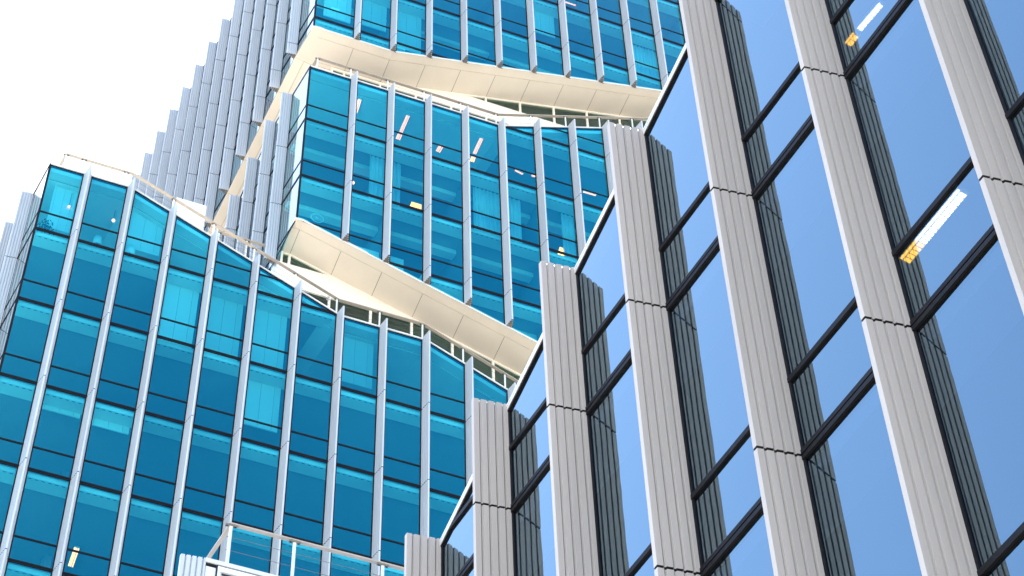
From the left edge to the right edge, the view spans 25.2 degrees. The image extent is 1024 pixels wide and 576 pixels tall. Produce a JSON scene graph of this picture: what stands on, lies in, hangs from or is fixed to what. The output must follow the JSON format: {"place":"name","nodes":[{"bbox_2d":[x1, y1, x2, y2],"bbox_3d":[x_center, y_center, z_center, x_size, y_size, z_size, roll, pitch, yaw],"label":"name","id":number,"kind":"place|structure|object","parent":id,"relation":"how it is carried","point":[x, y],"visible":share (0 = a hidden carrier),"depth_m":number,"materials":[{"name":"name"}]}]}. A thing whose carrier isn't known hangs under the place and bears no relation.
{"place":"outdoors","nodes":[
{"label":"outdoors","id":0,"kind":"place"},
{"bbox_2d":[0,0,233,238],"label":"sky","id":1,"kind":"structure","parent":0,"point":[95,80],"materials":[{"name":"white"}]},
{"bbox_2d":[177,553,276,575],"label":"rooftop wing","id":2,"kind":"structure","parent":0,"point":[189,565],"depth_m":31.27,"materials":[{"name":"white metal"}]},
{"bbox_2d":[207,522,403,575],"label":"terrace railing","id":3,"kind":"object","parent":2,"relation":"on","point":[232,525],"visible":0.91,"depth_m":32.59,"materials":[{"name":"white metal"}]},
{"bbox_2d":[404,0,1023,575],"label":"office building","id":4,"kind":"structure","parent":0,"point":[782,316],"depth_m":17.83,"materials":[{"name":"concrete"},{"name":"metal"},{"name":"glass"}]},
{"bbox_2d":[441,481,473,575],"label":"window","id":5,"kind":"structure","parent":4,"relation":"in","point":[458,543],"depth_m":22.36,"materials":[{"name":"blue glass"}]},
{"bbox_2d":[456,553,473,575],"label":"window","id":6,"kind":"structure","parent":4,"relation":"in","point":[468,569],"depth_m":21.77,"materials":[{"name":"glass"}]},
{"bbox_2d":[507,339,548,509],"bbox_3d":[0.261,1.054,21.916,0.029,2.048,1.350,24,-58,-18],"label":"window","id":7,"kind":"structure","parent":4,"relation":"in","point":[529,446],"depth_m":21.89,"materials":[{"name":"blue glass"}]},
{"bbox_2d":[510,454,555,575],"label":"window","id":8,"kind":"structure","parent":4,"relation":"in","point":[532,508],"depth_m":20.76,"materials":[{"name":"blue glass"}]},
{"bbox_2d":[575,196,630,401],"bbox_3d":[0.930,-0.091,21.497,0.029,2.714,1.350,24,-58,-18],"label":"window","id":9,"kind":"structure","parent":4,"relation":"in","point":[606,338],"depth_m":21.44,"materials":[{"name":"blue glass"}]},
{"bbox_2d":[585,349,654,575],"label":"window","id":10,"kind":"structure","parent":4,"relation":"in","point":[622,510],"depth_m":19.49,"materials":[{"name":"blue glass"}]},
{"bbox_2d":[644,48,717,298],"bbox_3d":[1.589,-1.210,21.071,0.031,3.338,1.311,24,-58,-18],"label":"window","id":11,"kind":"structure","parent":4,"relation":"in","point":[686,218],"depth_m":20.97,"materials":[{"name":"blue glass"}]},
{"bbox_2d":[665,235,760,563],"bbox_3d":[1.678,0.757,18.413,0.031,3.386,1.185,24,-58,-18],"label":"window","id":12,"kind":"structure","parent":4,"relation":"in","point":[719,441],"depth_m":18.41,"materials":[{"name":"blue glass"}]},
{"bbox_2d":[698,497,773,575],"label":"window","id":13,"kind":"structure","parent":4,"relation":"in","point":[745,551],"depth_m":16.94,"materials":[{"name":"blue glass"}]},
{"bbox_2d":[715,0,810,186],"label":"window","id":14,"kind":"structure","parent":4,"relation":"in","point":[773,103],"depth_m":20.12,"materials":[{"name":"blue glass"}]},
{"bbox_2d":[751,114,871,455],"bbox_3d":[2.355,-0.189,17.728,0.031,3.386,1.185,24,-58,-18],"label":"window","id":15,"kind":"structure","parent":4,"relation":"in","point":[827,353],"depth_m":17.70,"materials":[{"name":"blue glass"}]},
{"bbox_2d":[799,366,921,575],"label":"window","id":16,"kind":"structure","parent":4,"relation":"in","point":[865,529],"depth_m":15.76,"materials":[{"name":"blue glass"}]},
{"bbox_2d":[828,0,897,67],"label":"window","id":17,"kind":"structure","parent":4,"relation":"in","point":[854,21],"depth_m":18.85,"materials":[{"name":"blue glass"}]},
{"bbox_2d":[843,0,992,327],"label":"window","id":18,"kind":"structure","parent":4,"relation":"in","point":[936,210],"depth_m":16.98,"materials":[{"name":"blue glass"}]},
{"bbox_2d":[909,224,1023,575],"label":"window","id":19,"kind":"structure","parent":4,"relation":"in","point":[970,331],"depth_m":14.83,"materials":[{"name":"blue glass"}]},
{"bbox_2d":[967,0,1023,153],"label":"window","id":20,"kind":"structure","parent":4,"relation":"in","point":[999,23],"depth_m":16.42,"materials":[{"name":"blue glass"}]},
{"bbox_3d":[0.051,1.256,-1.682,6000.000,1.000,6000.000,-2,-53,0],"label":"ground","id":21,"kind":"structure","parent":0,"visible":0},
{"bbox_2d":[0,162,515,575],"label":"office block","id":22,"kind":"structure","parent":21,"relation":"on","point":[174,388],"depth_m":64.37,"materials":[{"name":"teal glass"}]},
{"bbox_2d":[0,372,37,444],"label":"window","id":23,"kind":"structure","parent":22,"relation":"in","point":[1,373],"depth_m":60.69,"materials":[{"name":"black metal"}]},
{"bbox_2d":[0,163,50,361],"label":"side window","id":24,"kind":"structure","parent":22,"relation":"in","point":[8,310],"depth_m":65.49,"materials":[{"name":"grey glass"}]},
{"bbox_2d":[5,296,54,363],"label":"window","id":25,"kind":"structure","parent":22,"relation":"in","point":[19,297],"depth_m":63.33,"materials":[{"name":"black metal"}]},
{"bbox_2d":[7,558,52,571],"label":"window","id":26,"kind":"structure","parent":22,"relation":"in","point":[11,560],"depth_m":55.71,"materials":[{"name":"black metal"}]},
{"bbox_2d":[13,467,70,546],"bbox_3d":[-11.744,5.722,57.078,1.185,3.386,0.031,16,-55,-13],"label":"window","id":27,"kind":"structure","parent":22,"relation":"in","point":[30,469],"depth_m":58.29,"materials":[{"name":"black metal"}]},
{"bbox_2d":[23,226,69,289],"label":"window","id":28,"kind":"structure","parent":22,"relation":"in","point":[37,228],"depth_m":65.98,"materials":[{"name":"black metal"}]},
{"bbox_2d":[32,384,86,457],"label":"window","id":29,"kind":"structure","parent":22,"relation":"in","point":[53,409],"depth_m":61.03,"materials":[{"name":"teal glass"}]},
{"bbox_2d":[40,165,83,233],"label":"window","id":30,"kind":"structure","parent":22,"relation":"in","point":[54,216],"depth_m":67.93,"materials":[{"name":"teal glass"}]},
{"bbox_2d":[67,546,79,567],"bbox_3d":[-11.438,7.014,59.851,0.154,0.054,0.740,16,-55,-13],"label":"ceiling lamp","id":31,"kind":"object","parent":22,"relation":"attached to","point":[72,559],"visible":0.87,"depth_m":59.85,"materials":[{"name":"white metal"}]},
{"bbox_2d":[50,308,101,376],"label":"window","id":32,"kind":"structure","parent":22,"relation":"in","point":[64,310],"depth_m":63.63,"materials":[{"name":"black metal"}]},
{"bbox_2d":[66,239,115,302],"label":"window","id":33,"kind":"structure","parent":22,"relation":"in","point":[80,240],"depth_m":66.27,"materials":[{"name":"black metal"}]},
{"bbox_2d":[67,481,122,560],"bbox_3d":[-10.485,6.093,57.393,1.185,3.386,0.031,16,-55,-13],"label":"window","id":34,"kind":"structure","parent":22,"relation":"in","point":[80,482],"depth_m":58.60,"materials":[{"name":"black metal"}]},
{"bbox_2d":[81,176,127,233],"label":"window","id":35,"kind":"structure","parent":22,"relation":"in","point":[91,176],"depth_m":67.14,"materials":[{"name":"black metal"}]},
{"bbox_2d":[83,397,136,471],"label":"window","id":36,"kind":"structure","parent":22,"relation":"in","point":[100,423],"depth_m":61.31,"materials":[{"name":"teal glass"}]},
{"bbox_2d":[99,321,148,389],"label":"window","id":37,"kind":"structure","parent":22,"relation":"in","point":[112,323],"depth_m":63.94,"materials":[{"name":"black metal"}]},
{"bbox_2d":[113,251,160,315],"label":"window","id":38,"kind":"structure","parent":22,"relation":"in","point":[125,253],"depth_m":66.60,"materials":[{"name":"black metal"}]},
{"bbox_2d":[120,494,172,573],"bbox_3d":[-9.226,6.463,57.708,1.185,3.386,0.031,16,-55,-13],"label":"window","id":39,"kind":"structure","parent":22,"relation":"in","point":[133,496],"depth_m":58.92,"materials":[{"name":"black metal"}]},
{"bbox_2d":[125,191,168,256],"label":"window","id":40,"kind":"structure","parent":22,"relation":"in","point":[134,237],"depth_m":68.40,"materials":[{"name":"teal glass"}]},
{"bbox_2d":[134,411,184,484],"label":"window","id":41,"kind":"structure","parent":22,"relation":"in","point":[145,412],"depth_m":61.58,"materials":[{"name":"black metal"}]},
{"bbox_2d":[147,335,195,403],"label":"window","id":42,"kind":"structure","parent":22,"relation":"in","point":[159,336],"depth_m":64.25,"materials":[{"name":"black metal"}]},
{"bbox_2d":[158,264,205,347],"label":"window","id":43,"kind":"structure","parent":22,"relation":"in","point":[172,294],"depth_m":66.16,"materials":[{"name":"teal glass"}]},
{"bbox_2d":[175,196,206,229],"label":"parapet wall","id":44,"kind":"structure","parent":22,"relation":"on","point":[200,208],"depth_m":71.03,"materials":[{"name":"grey paint"}]},
{"bbox_2d":[171,216,210,259],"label":"window","id":45,"kind":"structure","parent":22,"relation":"in","point":[176,216],"depth_m":67.78,"materials":[{"name":"black metal"}]},
{"bbox_2d":[173,507,223,575],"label":"window","id":46,"kind":"structure","parent":22,"relation":"in","point":[184,509],"depth_m":59.31,"materials":[{"name":"black metal"}]},
{"bbox_2d":[185,424,232,497],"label":"window","id":47,"kind":"structure","parent":22,"relation":"in","point":[194,425],"depth_m":61.90,"materials":[{"name":"black metal"}]},
{"bbox_2d":[196,347,241,416],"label":"window","id":48,"kind":"structure","parent":22,"relation":"in","point":[205,349],"depth_m":64.57,"materials":[{"name":"black metal"}]},
{"bbox_2d":[204,277,249,360],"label":"window","id":49,"kind":"structure","parent":22,"relation":"in","point":[226,334],"depth_m":66.47,"materials":[{"name":"teal glass"}]},
{"bbox_2d":[215,241,252,271],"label":"window","id":50,"kind":"structure","parent":22,"relation":"in","point":[218,241],"depth_m":68.10,"materials":[{"name":"black metal"}]},
{"bbox_2d":[234,437,280,510],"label":"window","id":51,"kind":"structure","parent":22,"relation":"in","point":[242,438],"depth_m":62.21,"materials":[{"name":"black metal"}]},
{"bbox_2d":[243,360,286,432],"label":"window","id":52,"kind":"structure","parent":22,"relation":"in","point":[265,417],"depth_m":64.35,"materials":[{"name":"teal glass"}]},
{"bbox_2d":[250,290,293,372],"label":"window","id":53,"kind":"structure","parent":22,"relation":"in","point":[273,330],"depth_m":66.79,"materials":[{"name":"teal glass"}]},
{"bbox_2d":[59,153,518,387],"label":"terrace railing","id":54,"kind":"object","parent":22,"relation":"on","point":[213,223],"visible":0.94,"depth_m":69.52,"materials":[{"name":"white metal"}]},
{"bbox_2d":[283,450,327,523],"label":"window","id":55,"kind":"structure","parent":22,"relation":"in","point":[290,451],"depth_m":62.53,"materials":[{"name":"black metal"}]},
{"bbox_2d":[290,373,332,441],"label":"window","id":56,"kind":"structure","parent":22,"relation":"in","point":[297,375],"depth_m":65.20,"materials":[{"name":"black metal"}]},
{"bbox_2d":[296,302,336,366],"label":"window","id":57,"kind":"structure","parent":22,"relation":"in","point":[303,304],"depth_m":67.86,"materials":[{"name":"black metal"}]},
{"bbox_2d":[332,462,374,536],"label":"window","id":58,"kind":"structure","parent":22,"relation":"in","point":[338,464],"depth_m":62.85,"materials":[{"name":"black metal"}]},
{"bbox_2d":[337,386,376,454],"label":"window","id":59,"kind":"structure","parent":22,"relation":"in","point":[342,387],"depth_m":65.52,"materials":[{"name":"black metal"}]},
{"bbox_2d":[341,317,379,389],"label":"window","id":60,"kind":"structure","parent":22,"relation":"in","point":[362,364],"depth_m":67.42,"materials":[{"name":"teal glass"}]},
{"bbox_2d":[381,475,421,545],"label":"window","id":61,"kind":"structure","parent":22,"relation":"in","point":[384,477],"depth_m":63.19,"materials":[{"name":"black metal"}]},
{"bbox_2d":[383,398,421,466],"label":"window","id":62,"kind":"structure","parent":22,"relation":"in","point":[387,400],"depth_m":65.82,"materials":[{"name":"black metal"}]},
{"bbox_2d":[386,330,421,390],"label":"window","id":63,"kind":"structure","parent":22,"relation":"in","point":[409,387],"depth_m":66.68,"materials":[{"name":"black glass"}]},
{"bbox_2d":[219,65,642,388],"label":"office block","id":64,"kind":"structure","parent":22,"relation":"on","point":[437,261],"depth_m":75.43,"materials":[{"name":"teal glass"}]},
{"bbox_2d":[234,189,243,249],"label":"side window","id":65,"kind":"structure","parent":64,"relation":"in","point":[241,196],"depth_m":78.68,"materials":[{"name":"white glass"}]},
{"bbox_2d":[214,230,265,260],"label":"terrace railing","id":66,"kind":"object","parent":64,"relation":"attached to","point":[245,239],"visible":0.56,"depth_m":71.67,"materials":[{"name":"white metal"}]},
{"bbox_2d":[248,151,261,257],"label":"side window","id":67,"kind":"structure","parent":64,"relation":"in","point":[258,167],"depth_m":78.09,"materials":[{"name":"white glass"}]},
{"bbox_2d":[263,118,278,269],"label":"side window","id":68,"kind":"structure","parent":64,"relation":"in","point":[277,122],"depth_m":77.44,"materials":[{"name":"white glass"}]},
{"bbox_2d":[276,65,310,256],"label":"side window","id":69,"kind":"structure","parent":64,"relation":"in","point":[299,95],"depth_m":76.99,"materials":[{"name":"white glass"}]},
{"bbox_2d":[301,173,344,232],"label":"window","id":70,"kind":"structure","parent":64,"relation":"in","point":[303,175],"depth_m":73.17,"materials":[{"name":"black metal"}]},
{"bbox_2d":[302,117,347,172],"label":"window","id":71,"kind":"structure","parent":64,"relation":"in","point":[329,125],"depth_m":75.80,"materials":[{"name":"black glass"}]},
{"bbox_2d":[307,67,350,117],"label":"window","id":72,"kind":"structure","parent":64,"relation":"in","point":[311,67],"depth_m":76.71,"materials":[{"name":"black glass"}]},
{"bbox_2d":[349,188,384,257],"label":"window","id":73,"kind":"structure","parent":64,"relation":"in","point":[374,253],"depth_m":71.77,"materials":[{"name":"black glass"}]},
{"bbox_2d":[352,132,386,184],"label":"window","id":74,"kind":"structure","parent":64,"relation":"in","point":[356,133],"depth_m":76.17,"materials":[{"name":"black glass"}]},
{"bbox_2d":[368,155,384,201],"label":"curtain","id":75,"kind":"object","parent":64,"relation":"hanging from","point":[376,172],"visible":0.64,"depth_m":75.55,"materials":[{"name":"blue fabric"}]},
{"bbox_2d":[392,162,400,206],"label":"curtain","id":76,"kind":"object","parent":64,"relation":"hanging from","point":[396,180],"visible":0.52,"depth_m":75.71,"materials":[{"name":"blue fabric"}]},
{"bbox_2d":[390,201,423,269],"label":"window","id":77,"kind":"structure","parent":64,"relation":"in","point":[392,259],"depth_m":71.99,"materials":[{"name":"black glass"}]},
{"bbox_2d":[131,0,685,234],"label":"office block","id":78,"kind":"structure","parent":64,"relation":"on","point":[489,55],"depth_m":85.64,"materials":[{"name":"teal glass"}]},
{"bbox_2d":[193,42,217,201],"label":"side window","id":79,"kind":"structure","parent":78,"relation":"in","point":[217,42],"depth_m":92.06,"materials":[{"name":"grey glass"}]},
{"bbox_2d":[203,18,231,231],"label":"side window","id":80,"kind":"structure","parent":78,"relation":"in","point":[205,227],"depth_m":90.08,"materials":[{"name":"grey glass"}]},
{"bbox_2d":[213,0,244,219],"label":"side window","id":81,"kind":"structure","parent":78,"relation":"in","point":[220,196],"depth_m":85.79,"materials":[{"name":"white glass"}]},
{"bbox_2d":[229,0,255,187],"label":"side window","id":82,"kind":"structure","parent":78,"relation":"in","point":[237,162],"depth_m":85.03,"materials":[{"name":"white glass"}]},
{"bbox_2d":[246,0,266,153],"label":"side window","id":83,"kind":"structure","parent":78,"relation":"in","point":[253,130],"depth_m":84.23,"materials":[{"name":"white glass"}]},
{"bbox_2d":[262,0,278,121],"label":"side window","id":84,"kind":"structure","parent":78,"relation":"in","point":[270,95],"depth_m":83.50,"materials":[{"name":"white glass"}]},
{"bbox_2d":[279,0,293,87],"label":"side window","id":85,"kind":"structure","parent":78,"relation":"in","point":[287,60],"depth_m":82.62,"materials":[{"name":"white glass"}]},
{"bbox_2d":[297,0,314,52],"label":"side window","id":86,"kind":"structure","parent":78,"relation":"in","point":[307,13],"depth_m":82.05,"materials":[{"name":"white glass"}]},
{"bbox_2d":[316,0,354,23],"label":"window","id":87,"kind":"structure","parent":78,"relation":"in","point":[344,5],"depth_m":82.92,"materials":[{"name":"teal glass"}]},
{"bbox_2d":[361,0,390,31],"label":"window","id":88,"kind":"structure","parent":78,"relation":"in","point":[379,12],"depth_m":83.64,"materials":[{"name":"teal glass"}]},
{"bbox_2d":[397,0,425,53],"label":"window","id":89,"kind":"structure","parent":78,"relation":"in","point":[407,34],"depth_m":83.75,"materials":[{"name":"teal glass"}]},
{"bbox_2d":[433,7,460,50],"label":"window","id":90,"kind":"structure","parent":78,"relation":"in","point":[435,8],"depth_m":84.81,"materials":[{"name":"black metal"}]},
{"bbox_2d":[467,18,495,62],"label":"window","id":91,"kind":"structure","parent":78,"relation":"in","point":[476,21],"depth_m":85.12,"materials":[{"name":"black metal"}]},
{"bbox_2d":[534,0,560,38],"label":"window","id":92,"kind":"structure","parent":78,"relation":"in","point":[546,28],"depth_m":88.02,"materials":[{"name":"teal glass"}]},
{"bbox_2d":[633,45,659,82],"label":"curtain","id":93,"kind":"object","parent":78,"relation":"hanging from","point":[645,56],"visible":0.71,"depth_m":88.76,"materials":[{"name":"blue fabric"}]},
{"bbox_2d":[392,144,424,196],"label":"window","id":94,"kind":"structure","parent":64,"relation":"in","point":[404,148],"depth_m":76.51,"materials":[{"name":"black metal"}]},
{"bbox_2d":[431,156,462,208],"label":"window","id":95,"kind":"structure","parent":64,"relation":"in","point":[453,163],"depth_m":76.82,"materials":[{"name":"black metal"}]},
{"bbox_2d":[431,212,463,268],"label":"window","id":96,"kind":"structure","parent":64,"relation":"in","point":[433,214],"depth_m":74.14,"materials":[{"name":"black metal"}]},
{"bbox_2d":[312,57,647,126],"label":"terrace railing","id":97,"kind":"object","parent":64,"relation":"on","point":[351,69],"visible":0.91,"depth_m":80.67,"materials":[{"name":"white metal"}]},
{"bbox_2d":[470,167,501,219],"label":"window","id":98,"kind":"structure","parent":64,"relation":"in","point":[472,169],"depth_m":77.12,"materials":[{"name":"black metal"}]},
{"bbox_2d":[473,187,500,236],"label":"curtain","id":99,"kind":"object","parent":64,"relation":"hanging from","point":[487,202],"visible":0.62,"depth_m":76.46,"materials":[{"name":"blue fabric"}]},
{"bbox_2d":[471,224,503,280],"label":"window","id":100,"kind":"structure","parent":64,"relation":"in","point":[473,226],"depth_m":74.48,"materials":[{"name":"black metal"}]},
{"bbox_2d":[508,197,521,242],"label":"curtain","id":101,"kind":"object","parent":64,"relation":"hanging from","point":[515,215],"visible":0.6,"depth_m":76.68,"materials":[{"name":"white fabric"}]},
{"bbox_2d":[506,126,536,174],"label":"window","id":102,"kind":"structure","parent":64,"relation":"in","point":[508,127],"depth_m":80.12,"materials":[{"name":"black metal"}]},
{"bbox_2d":[508,179,539,231],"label":"window","id":103,"kind":"structure","parent":64,"relation":"in","point":[509,180],"depth_m":77.45,"materials":[{"name":"black metal"}]},
{"bbox_2d":[510,236,540,291],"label":"window","id":104,"kind":"structure","parent":64,"relation":"in","point":[513,238],"depth_m":74.79,"materials":[{"name":"black metal"}]},
{"bbox_2d":[542,137,572,186],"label":"window","id":105,"kind":"structure","parent":64,"relation":"in","point":[543,138],"depth_m":80.43,"materials":[{"name":"black metal"}]},
{"bbox_2d":[545,190,577,242],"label":"window","id":106,"kind":"structure","parent":64,"relation":"in","point":[547,192],"depth_m":77.77,"materials":[{"name":"black metal"}]},
{"bbox_2d":[561,213,576,259],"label":"curtain","id":107,"kind":"object","parent":64,"relation":"hanging from","point":[567,224],"visible":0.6,"depth_m":77.14,"materials":[{"name":"blue fabric"}]},
{"bbox_2d":[578,148,608,197],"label":"window","id":108,"kind":"structure","parent":64,"relation":"in","point":[579,149],"depth_m":80.75,"materials":[{"name":"black metal"}]},
{"bbox_2d":[429,488,460,498],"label":"window","id":109,"kind":"structure","parent":22,"relation":"in","point":[430,489],"depth_m":63.55,"materials":[{"name":"black metal"}]},
{"bbox_2d":[430,343,464,403],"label":"window","id":110,"kind":"structure","parent":22,"relation":"in","point":[441,396],"depth_m":67.01,"materials":[{"name":"black metal"}]},
{"bbox_2d":[430,411,465,479],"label":"window","id":111,"kind":"structure","parent":22,"relation":"in","point":[431,412],"depth_m":66.15,"materials":[{"name":"black metal"}]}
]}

